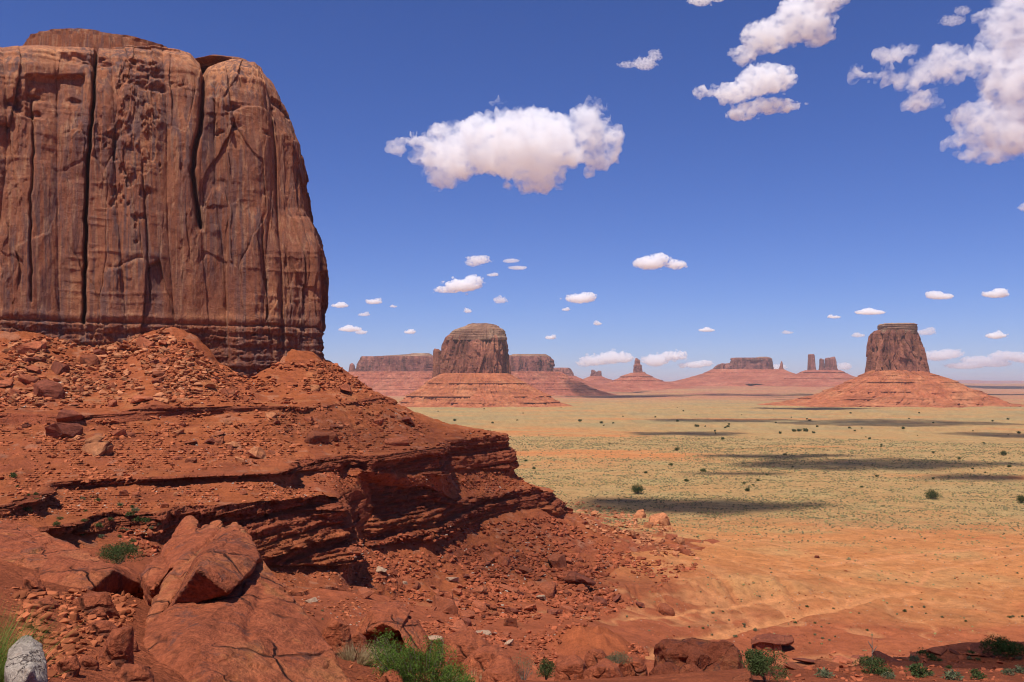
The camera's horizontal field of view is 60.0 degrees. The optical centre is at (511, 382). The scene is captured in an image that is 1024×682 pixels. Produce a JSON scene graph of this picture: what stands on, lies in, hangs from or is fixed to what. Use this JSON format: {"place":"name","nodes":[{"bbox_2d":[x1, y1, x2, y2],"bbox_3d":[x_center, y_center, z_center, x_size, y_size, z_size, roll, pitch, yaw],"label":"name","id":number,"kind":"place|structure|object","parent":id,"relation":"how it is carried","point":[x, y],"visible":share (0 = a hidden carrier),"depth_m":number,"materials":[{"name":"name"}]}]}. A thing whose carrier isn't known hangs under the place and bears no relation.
{"place":"outdoors","nodes":[
{"label":"outdoors","id":0,"kind":"place"},
{"bbox_2d":[0,28,328,377],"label":"sandstone butte","id":1,"kind":"object","parent":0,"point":[146,186],"visible":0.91,"depth_m":311.44,"materials":[{"name":"stone"}]},
{"bbox_2d":[0,326,719,610],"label":"hillside","id":2,"kind":"structure","parent":0,"point":[314,531],"depth_m":238.55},
{"bbox_2d":[130,395,152,403],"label":"boulder","id":3,"kind":"object","parent":2,"relation":"on","point":[137,398],"visible":1,"depth_m":247.06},
{"bbox_2d":[346,546,361,554],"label":"boulder","id":4,"kind":"object","parent":2,"relation":"on","point":[355,550],"visible":0.99,"depth_m":195.71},
{"bbox_2d":[498,583,518,591],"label":"boulder","id":5,"kind":"object","parent":2,"relation":"on","point":[509,588],"visible":0.94,"depth_m":247.50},
{"bbox_2d":[0,381,1023,681],"bbox_3d":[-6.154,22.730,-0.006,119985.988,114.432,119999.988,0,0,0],"label":"ground","id":6,"kind":"structure","parent":0,"point":[742,411],"depth_m":375.58,"materials":[{"name":"soil"}]},
{"bbox_2d":[0,379,13,386],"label":"boulder","id":7,"kind":"object","parent":6,"relation":"on","point":[7,383],"visible":1,"depth_m":251.70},
{"bbox_2d":[4,635,47,681],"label":"white stone","id":8,"kind":"object","parent":6,"relation":"on","point":[26,661],"visible":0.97,"depth_m":7.34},
{"bbox_2d":[18,373,36,384],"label":"boulder","id":9,"kind":"object","parent":6,"relation":"on","point":[26,379],"visible":0.81,"depth_m":257.27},
{"bbox_2d":[22,357,39,361],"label":"boulder","id":10,"kind":"object","parent":6,"relation":"on","point":[28,359],"visible":0.99,"depth_m":271.45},
{"bbox_2d":[16,341,46,353],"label":"boulder","id":11,"kind":"object","parent":6,"relation":"on","point":[34,347],"visible":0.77,"depth_m":278.59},
{"bbox_2d":[25,365,41,373],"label":"boulder","id":12,"kind":"object","parent":6,"relation":"on","point":[34,368],"visible":1,"depth_m":265.81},
{"bbox_2d":[22,577,45,591],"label":"boulder","id":13,"kind":"object","parent":6,"relation":"on","point":[30,584],"visible":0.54,"depth_m":16.95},
{"bbox_2d":[0,599,91,681],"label":"grass tuft","id":14,"kind":"object","parent":6,"relation":"on","point":[4,647],"visible":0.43,"depth_m":8.07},
{"bbox_2d":[32,597,59,608],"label":"boulder","id":15,"kind":"object","parent":6,"relation":"on","point":[45,601],"visible":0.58,"depth_m":15.50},
{"bbox_2d":[33,379,64,398],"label":"boulder","id":16,"kind":"object","parent":6,"relation":"on","point":[48,388],"visible":0.72,"depth_m":246.42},
{"bbox_2d":[0,519,103,570],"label":"boulder","id":17,"kind":"object","parent":6,"relation":"on","point":[25,545],"visible":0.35,"depth_m":28.28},
{"bbox_2d":[51,361,69,374],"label":"boulder","id":18,"kind":"object","parent":6,"relation":"on","point":[58,368],"visible":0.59,"depth_m":270.23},
{"bbox_2d":[44,423,82,437],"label":"boulder","id":19,"kind":"object","parent":6,"relation":"on","point":[58,430],"visible":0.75,"depth_m":217.23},
{"bbox_2d":[49,655,80,676],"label":"boulder","id":20,"kind":"object","parent":6,"relation":"on","point":[71,666],"visible":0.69,"depth_m":11.06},
{"bbox_2d":[56,409,83,422],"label":"boulder","id":21,"kind":"object","parent":6,"relation":"on","point":[64,415],"visible":0.73,"depth_m":226.03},
{"bbox_2d":[78,655,98,670],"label":"boulder","id":22,"kind":"object","parent":6,"relation":"on","point":[88,662],"visible":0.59,"depth_m":11.93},
{"bbox_2d":[79,354,98,365],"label":"boulder","id":23,"kind":"object","parent":6,"relation":"on","point":[91,359],"visible":0.62,"depth_m":285.35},
{"bbox_2d":[39,555,139,593],"bbox_3d":[-10.718,5.026,22.281,2.067,1.292,4.154,0,0,0],"label":"boulder","id":24,"kind":"object","parent":6,"relation":"on","point":[91,576],"visible":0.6,"depth_m":21.50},
{"bbox_2d":[84,435,104,443],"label":"boulder","id":25,"kind":"object","parent":6,"relation":"on","point":[96,438],"visible":0.7,"depth_m":215.32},
{"bbox_2d":[71,591,119,618],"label":"boulder","id":26,"kind":"object","parent":6,"relation":"on","point":[89,602],"visible":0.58,"depth_m":16.31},
{"bbox_2d":[81,441,113,456],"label":"boulder","id":27,"kind":"object","parent":6,"relation":"on","point":[94,449],"visible":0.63,"depth_m":208.46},
{"bbox_2d":[89,608,106,619],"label":"boulder","id":28,"kind":"object","parent":6,"relation":"on","point":[100,612],"visible":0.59,"depth_m":15.86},
{"bbox_2d":[86,620,117,638],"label":"boulder","id":29,"kind":"object","parent":6,"relation":"on","point":[102,627],"visible":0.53,"depth_m":14.34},
{"bbox_2d":[97,626,133,666],"bbox_3d":[-5.832,3.997,13.002,0.503,0.817,0.440,0,0,0],"label":"boulder","id":30,"kind":"object","parent":6,"relation":"on","point":[117,649],"visible":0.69,"depth_m":12.89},
{"bbox_2d":[110,429,126,435],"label":"boulder","id":31,"kind":"object","parent":6,"relation":"on","point":[118,432],"visible":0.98,"depth_m":224.70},
{"bbox_2d":[95,541,145,563],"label":"green shrub","id":32,"kind":"object","parent":6,"relation":"on","point":[125,550],"visible":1,"depth_m":73.90,"materials":[{"name":"green plant"}]},
{"bbox_2d":[119,566,143,599],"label":"boulder","id":33,"kind":"object","parent":6,"relation":"on","point":[137,592],"visible":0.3,"depth_m":23.63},
{"bbox_2d":[113,664,153,681],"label":"boulder","id":34,"kind":"object","parent":6,"relation":"on","point":[134,673],"visible":1,"depth_m":11.05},
{"bbox_2d":[136,336,155,347],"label":"boulder","id":35,"kind":"object","parent":6,"relation":"on","point":[142,342],"visible":0.63,"depth_m":298.26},
{"bbox_2d":[141,515,252,628],"bbox_3d":[-7.444,5.211,20.999,2.630,2.903,11.161,0,0,-14],"label":"boulder","id":36,"kind":"object","parent":6,"relation":"on","point":[163,574],"visible":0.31,"depth_m":21.06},
{"bbox_2d":[211,436,223,444],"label":"boulder","id":37,"kind":"object","parent":6,"relation":"on","point":[219,440],"visible":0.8,"depth_m":229.75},
{"bbox_2d":[219,388,238,396],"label":"boulder","id":38,"kind":"object","parent":6,"relation":"on","point":[229,392],"visible":0.77,"depth_m":270.70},
{"bbox_2d":[143,559,350,681],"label":"boulder","id":39,"kind":"object","parent":6,"relation":"on","point":[257,625],"visible":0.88,"depth_m":15.22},
{"bbox_2d":[168,526,262,607],"bbox_3d":[-6.098,3.920,18.835,1.921,1.159,5.813,0,0,0],"label":"boulder","id":40,"kind":"object","parent":39,"relation":"on","point":[226,561],"visible":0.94,"depth_m":17.03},
{"bbox_2d":[248,447,266,458],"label":"boulder","id":41,"kind":"object","parent":6,"relation":"on","point":[257,452],"visible":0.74,"depth_m":218.48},
{"bbox_2d":[304,431,328,443],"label":"boulder","id":42,"kind":"object","parent":6,"relation":"on","point":[313,437],"visible":0.73,"depth_m":248.79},
{"bbox_2d":[323,432,338,441],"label":"boulder","id":43,"kind":"object","parent":6,"relation":"on","point":[333,436],"visible":0.55,"depth_m":255.71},
{"bbox_2d":[321,617,352,657],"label":"boulder","id":44,"kind":"object","parent":6,"relation":"on","point":[334,631],"visible":0.35,"depth_m":20.51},
{"bbox_2d":[339,384,351,391],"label":"boulder","id":45,"kind":"object","parent":6,"relation":"on","point":[345,387],"visible":1,"depth_m":309.59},
{"bbox_2d":[333,638,358,661],"bbox_3d":[-3.712,6.016,19.776,0.686,0.535,0.719,0,0,0],"label":"grass tuft","id":46,"kind":"object","parent":6,"relation":"on","point":[351,656],"visible":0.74,"depth_m":19.78,"materials":[{"name":"plant"}]},
{"bbox_2d":[351,632,367,658],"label":"boulder","id":47,"kind":"object","parent":6,"relation":"on","point":[359,637],"visible":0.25,"depth_m":21.50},
{"bbox_2d":[356,587,374,598],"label":"boulder","id":48,"kind":"object","parent":6,"relation":"on","point":[364,592],"visible":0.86,"depth_m":169.96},
{"bbox_2d":[354,640,390,665],"bbox_3d":[-2.979,5.940,19.467,0.857,0.564,0.934,0,0,-44],"label":"grass tuft","id":49,"kind":"object","parent":6,"relation":"on","point":[363,658],"visible":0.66,"depth_m":19.44,"materials":[{"name":"plant"}]},
{"bbox_2d":[377,669,402,681],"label":"boulder","id":50,"kind":"object","parent":6,"relation":"on","point":[388,676],"visible":0.98,"depth_m":16.07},
{"bbox_2d":[356,601,431,671],"bbox_3d":[-3.323,7.528,25.109,2.164,2.405,3.516,0,0,0],"label":"boulder","id":51,"kind":"object","parent":6,"relation":"on","point":[395,616],"visible":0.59,"depth_m":24.39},
{"bbox_2d":[384,436,409,445],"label":"boulder","id":52,"kind":"object","parent":6,"relation":"on","point":[400,441],"visible":0.81,"depth_m":262.10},
{"bbox_2d":[400,416,414,424],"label":"boulder","id":53,"kind":"object","parent":6,"relation":"on","point":[408,419],"visible":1,"depth_m":303.29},
{"bbox_2d":[365,627,475,681],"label":"green shrub","id":54,"kind":"object","parent":6,"relation":"on","point":[407,672],"visible":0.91,"depth_m":16.45,"materials":[{"name":"green plant"}]},
{"bbox_2d":[431,595,457,614],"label":"boulder","id":55,"kind":"object","parent":6,"relation":"on","point":[441,604],"visible":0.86,"depth_m":205.46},
{"bbox_2d":[448,619,466,632],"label":"boulder","id":56,"kind":"object","parent":6,"relation":"on","point":[458,625],"visible":0.42,"depth_m":159.93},
{"bbox_2d":[440,629,489,675],"bbox_3d":[-1.346,8.451,27.607,1.766,1.232,1.407,0,0,0],"label":"boulder","id":57,"kind":"object","parent":6,"relation":"on","point":[465,644],"visible":0.52,"depth_m":27.22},
{"bbox_2d":[461,610,474,618],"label":"boulder","id":58,"kind":"object","parent":6,"relation":"on","point":[470,614],"visible":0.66,"depth_m":205.33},
{"bbox_2d":[470,585,486,594],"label":"boulder","id":59,"kind":"object","parent":6,"relation":"on","point":[478,590],"visible":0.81,"depth_m":236.94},
{"bbox_2d":[471,600,486,609],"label":"boulder","id":60,"kind":"object","parent":6,"relation":"on","point":[477,604],"visible":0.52,"depth_m":223.56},
{"bbox_2d":[348,353,615,395],"bbox_3d":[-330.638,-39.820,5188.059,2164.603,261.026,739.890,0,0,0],"label":"sandstone mesa","id":61,"kind":"structure","parent":6,"relation":"on","point":[397,375],"depth_m":5022.95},
{"bbox_2d":[397,323,571,407],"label":"sandstone butte","id":62,"kind":"object","parent":6,"relation":"on","point":[471,366],"visible":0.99,"depth_m":2801.30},
{"bbox_2d":[459,644,511,676],"bbox_3d":[-0.743,8.254,25.502,1.586,1.219,1.456,0,0,21],"label":"boulder","id":63,"kind":"object","parent":6,"relation":"on","point":[480,659],"visible":0.54,"depth_m":25.09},
{"bbox_2d":[481,553,494,562],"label":"boulder","id":64,"kind":"object","parent":6,"relation":"on","point":[486,557],"visible":0.65,"depth_m":264.49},
{"bbox_2d":[481,661,522,681],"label":"boulder","id":65,"kind":"object","parent":6,"relation":"on","point":[505,672],"visible":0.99,"depth_m":20.18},
{"bbox_2d":[486,654,522,678],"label":"boulder","id":66,"kind":"object","parent":6,"relation":"on","point":[499,659],"visible":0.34,"depth_m":24.32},
{"bbox_2d":[498,556,510,565],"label":"boulder","id":67,"kind":"object","parent":6,"relation":"on","point":[504,560],"visible":0.69,"depth_m":265.55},
{"bbox_2d":[503,617,517,626],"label":"boulder","id":68,"kind":"object","parent":6,"relation":"on","point":[508,621],"visible":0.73,"depth_m":200.73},
{"bbox_2d":[0,327,1023,681],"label":"rubble","id":69,"kind":"object","parent":6,"relation":"on","point":[334,379],"visible":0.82,"depth_m":243.54,"materials":[{"name":"stone"}]},
{"bbox_2d":[978,634,1023,658],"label":"dark bush","id":70,"kind":"object","parent":69,"relation":"on","point":[1002,645],"visible":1,"depth_m":49.88,"materials":[{"name":"green plant"}]},
{"bbox_2d":[505,607,521,613],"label":"boulder","id":71,"kind":"object","parent":6,"relation":"on","point":[509,610],"visible":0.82,"depth_m":226.68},
{"bbox_2d":[518,566,531,573],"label":"boulder","id":72,"kind":"object","parent":6,"relation":"on","point":[524,570],"visible":0.9,"depth_m":266.07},
{"bbox_2d":[509,651,540,679],"bbox_3d":[0.326,7.385,23.031,0.895,0.848,0.886,0,0,44],"label":"dead shrub","id":73,"kind":"object","parent":6,"relation":"on","point":[523,671],"visible":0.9,"depth_m":23.13,"materials":[{"name":"brown plant"}]},
{"bbox_2d":[536,657,555,679],"bbox_3d":[1.039,8.725,26.998,0.550,0.681,0.650,0,0,36],"label":"green shrub","id":74,"kind":"object","parent":6,"relation":"on","point":[545,666],"visible":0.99,"depth_m":26.96,"materials":[{"name":"green plant"}]},
{"bbox_2d":[539,581,555,598],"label":"boulder","id":75,"kind":"object","parent":6,"relation":"on","point":[548,589],"visible":0.84,"depth_m":249.05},
{"bbox_2d":[547,553,566,568],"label":"boulder","id":76,"kind":"object","parent":6,"relation":"on","point":[556,560],"visible":0.98,"depth_m":277.10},
{"bbox_2d":[559,605,573,613],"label":"boulder","id":77,"kind":"object","parent":6,"relation":"on","point":[567,609],"visible":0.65,"depth_m":233.66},
{"bbox_2d":[554,654,586,680],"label":"boulder","id":78,"kind":"object","parent":6,"relation":"on","point":[572,667],"visible":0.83,"depth_m":30.07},
{"bbox_2d":[553,368,601,390],"bbox_3d":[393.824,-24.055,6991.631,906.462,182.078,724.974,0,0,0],"label":"sandstone mesa","id":79,"kind":"structure","parent":6,"relation":"on","point":[568,371],"depth_m":6900.99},
{"bbox_2d":[564,571,595,585],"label":"boulder","id":80,"kind":"object","parent":6,"relation":"on","point":[573,577],"visible":1,"depth_m":255.76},
{"bbox_2d":[584,649,606,668],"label":"boulder","id":81,"kind":"object","parent":6,"relation":"on","point":[593,657],"visible":0.56,"depth_m":34.04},
{"bbox_2d":[583,370,611,384],"bbox_3d":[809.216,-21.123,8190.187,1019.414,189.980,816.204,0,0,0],"label":"sandstone butte","id":82,"kind":"object","parent":6,"relation":"on","point":[597,377],"visible":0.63,"depth_m":8108.79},
{"bbox_2d":[592,595,606,605],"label":"boulder","id":83,"kind":"object","parent":6,"relation":"on","point":[603,601],"visible":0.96,"depth_m":243.60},
{"bbox_2d":[583,658,623,678],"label":"boulder","id":84,"kind":"object","parent":6,"relation":"on","point":[605,668],"visible":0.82,"depth_m":29.07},
{"bbox_2d":[605,651,632,663],"bbox_3d":[3.965,10.261,33.037,1.054,0.405,1.078,0,0,0],"label":"sage bush","id":85,"kind":"object","parent":6,"relation":"on","point":[612,657],"visible":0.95,"depth_m":32.91,"materials":[{"name":"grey plant"}]},
{"bbox_2d":[619,654,647,676],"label":"boulder","id":86,"kind":"object","parent":6,"relation":"on","point":[636,666],"visible":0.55,"depth_m":33.02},
{"bbox_2d":[632,482,643,493],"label":"juniper tree","id":87,"kind":"object","parent":6,"relation":"on","point":[635,489],"visible":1,"depth_m":595.18,"materials":[{"name":"green plant"}]},
{"bbox_2d":[633,509,645,517],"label":"boulder","id":88,"kind":"object","parent":6,"relation":"on","point":[641,513],"visible":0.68,"depth_m":475.06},
{"bbox_2d":[599,358,693,391],"bbox_3d":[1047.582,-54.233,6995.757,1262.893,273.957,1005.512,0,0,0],"label":"rock spire","id":89,"kind":"object","parent":6,"relation":"on","point":[638,379],"visible":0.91,"depth_m":6812.50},
{"bbox_2d":[648,512,669,524],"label":"boulder","id":90,"kind":"object","parent":6,"relation":"on","point":[654,519],"visible":0.41,"depth_m":437.46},
{"bbox_2d":[659,518,670,525],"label":"boulder","id":91,"kind":"object","parent":6,"relation":"on","point":[664,521],"visible":0.69,"depth_m":428.80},
{"bbox_2d":[656,603,674,615],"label":"boulder","id":92,"kind":"object","parent":6,"relation":"on","point":[665,609],"visible":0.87,"depth_m":249.01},
{"bbox_2d":[649,637,744,674],"bbox_3d":[8.949,15.030,43.501,5.402,4.334,6.166,0,0,0],"label":"outcrop","id":93,"kind":"object","parent":6,"relation":"on","point":[686,655],"visible":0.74,"depth_m":43.83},
{"bbox_2d":[670,357,776,385],"bbox_3d":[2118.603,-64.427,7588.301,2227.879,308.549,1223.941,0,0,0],"label":"sandstone mesa","id":94,"kind":"structure","parent":6,"relation":"on","point":[736,371],"depth_m":7425.55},
{"bbox_2d":[732,671,752,679],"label":"boulder","id":95,"kind":"object","parent":6,"relation":"on","point":[745,675],"visible":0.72,"depth_m":21.65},
{"bbox_2d":[739,647,791,681],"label":"green shrub","id":96,"kind":"object","parent":6,"relation":"on","point":[761,663],"visible":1,"depth_m":20.67,"materials":[{"name":"green plant"}]},
{"bbox_2d":[509,434,1023,651],"bbox_3d":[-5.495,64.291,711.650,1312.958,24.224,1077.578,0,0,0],"label":"sagebrush","id":97,"kind":"object","parent":6,"relation":"on","point":[770,481],"visible":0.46,"depth_m":672.08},
{"bbox_2d":[741,361,794,383],"bbox_3d":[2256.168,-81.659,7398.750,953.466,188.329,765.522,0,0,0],"label":"rock spire","id":98,"kind":"object","parent":6,"relation":"on","point":[780,373],"visible":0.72,"depth_m":7243.94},
{"bbox_2d":[751,633,793,645],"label":"boulder","id":99,"kind":"object","parent":6,"relation":"on","point":[775,639],"visible":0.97,"depth_m":227.37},
{"bbox_2d":[784,662,803,669],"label":"boulder","id":100,"kind":"object","parent":6,"relation":"on","point":[791,665],"visible":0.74,"depth_m":25.41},
{"bbox_2d":[792,658,814,663],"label":"boulder","id":101,"kind":"object","parent":6,"relation":"on","point":[806,660],"visible":0.56,"depth_m":211.54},
{"bbox_2d":[754,354,854,386],"bbox_3d":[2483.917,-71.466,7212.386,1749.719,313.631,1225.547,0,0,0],"label":"rock towers","id":102,"kind":"structure","parent":6,"relation":"on","point":[828,373],"depth_m":7053.11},
{"bbox_2d":[814,667,834,677],"bbox_3d":[7.950,7.378,22.525,0.530,0.252,0.541,0,0,-32],"label":"sage bush","id":103,"kind":"object","parent":6,"relation":"on","point":[824,673],"visible":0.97,"depth_m":22.50,"materials":[{"name":"green plant"}]},
{"bbox_2d":[814,659,838,667],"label":"boulder","id":104,"kind":"object","parent":6,"relation":"on","point":[820,663],"visible":0.77,"depth_m":28.77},
{"bbox_2d":[832,655,853,662],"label":"boulder","id":105,"kind":"object","parent":6,"relation":"on","point":[837,658],"visible":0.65,"depth_m":214.78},
{"bbox_2d":[852,654,890,674],"bbox_3d":[10.293,8.031,25.227,0.953,0.542,1.098,0,0,0],"label":"green shrub","id":106,"kind":"object","parent":6,"relation":"on","point":[875,661],"visible":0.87,"depth_m":25.13,"materials":[{"name":"green plant"}]},
{"bbox_2d":[873,666,892,674],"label":"sage bush","id":107,"kind":"object","parent":6,"relation":"on","point":[881,672],"visible":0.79,"depth_m":23.16,"materials":[{"name":"green plant"}]},
{"bbox_2d":[873,651,900,662],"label":"boulder","id":108,"kind":"object","parent":6,"relation":"on","point":[883,655],"visible":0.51,"depth_m":49.08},
{"bbox_2d":[881,671,895,678],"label":"sage bush","id":109,"kind":"object","parent":6,"relation":"on","point":[891,675],"visible":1,"depth_m":21.96,"materials":[{"name":"green plant"}]},
{"bbox_2d":[759,323,1023,407],"bbox_3d":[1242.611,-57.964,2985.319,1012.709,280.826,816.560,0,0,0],"label":"sandstone butte","id":110,"kind":"object","parent":6,"relation":"on","point":[897,373],"visible":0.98,"depth_m":2881.51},
{"bbox_2d":[904,662,933,677],"bbox_3d":[11.021,7.751,23.937,0.727,0.400,0.690,0,0,-34],"label":"sage bush","id":111,"kind":"object","parent":6,"relation":"on","point":[915,669],"visible":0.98,"depth_m":23.89,"materials":[{"name":"green plant"}]},
{"bbox_2d":[926,488,942,498],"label":"juniper tree","id":112,"kind":"object","parent":6,"relation":"on","point":[931,495],"visible":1,"depth_m":561.57,"materials":[{"name":"green plant"}]},
{"bbox_2d":[927,646,946,655],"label":"boulder","id":113,"kind":"object","parent":6,"relation":"on","point":[940,650],"visible":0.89,"depth_m":51.31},
{"bbox_2d":[940,668,963,680],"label":"sage bush","id":114,"kind":"object","parent":6,"relation":"on","point":[952,675],"visible":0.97,"depth_m":23.18,"materials":[{"name":"green plant"}]},
{"bbox_2d":[970,671,986,679],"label":"sage bush","id":115,"kind":"object","parent":6,"relation":"on","point":[979,675],"visible":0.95,"depth_m":24.51,"materials":[{"name":"green plant"}]},
{"bbox_2d":[970,643,999,654],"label":"boulder","id":116,"kind":"object","parent":6,"relation":"on","point":[974,647],"visible":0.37,"depth_m":51.37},
{"bbox_2d":[1000,667,1015,675],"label":"sage bush","id":117,"kind":"object","parent":6,"relation":"on","point":[1007,671],"visible":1,"depth_m":28.48,"materials":[{"name":"green plant"}]},
{"bbox_2d":[0,0,1023,380],"label":"sky","id":118,"kind":"structure","parent":0,"point":[681,188],"materials":[{"name":"blue"}]},
{"bbox_2d":[955,380,1023,382],"bbox_3d":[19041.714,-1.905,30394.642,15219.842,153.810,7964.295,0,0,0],"label":"hills","id":119,"kind":"structure","parent":0,"point":[969,381],"depth_m":29360.94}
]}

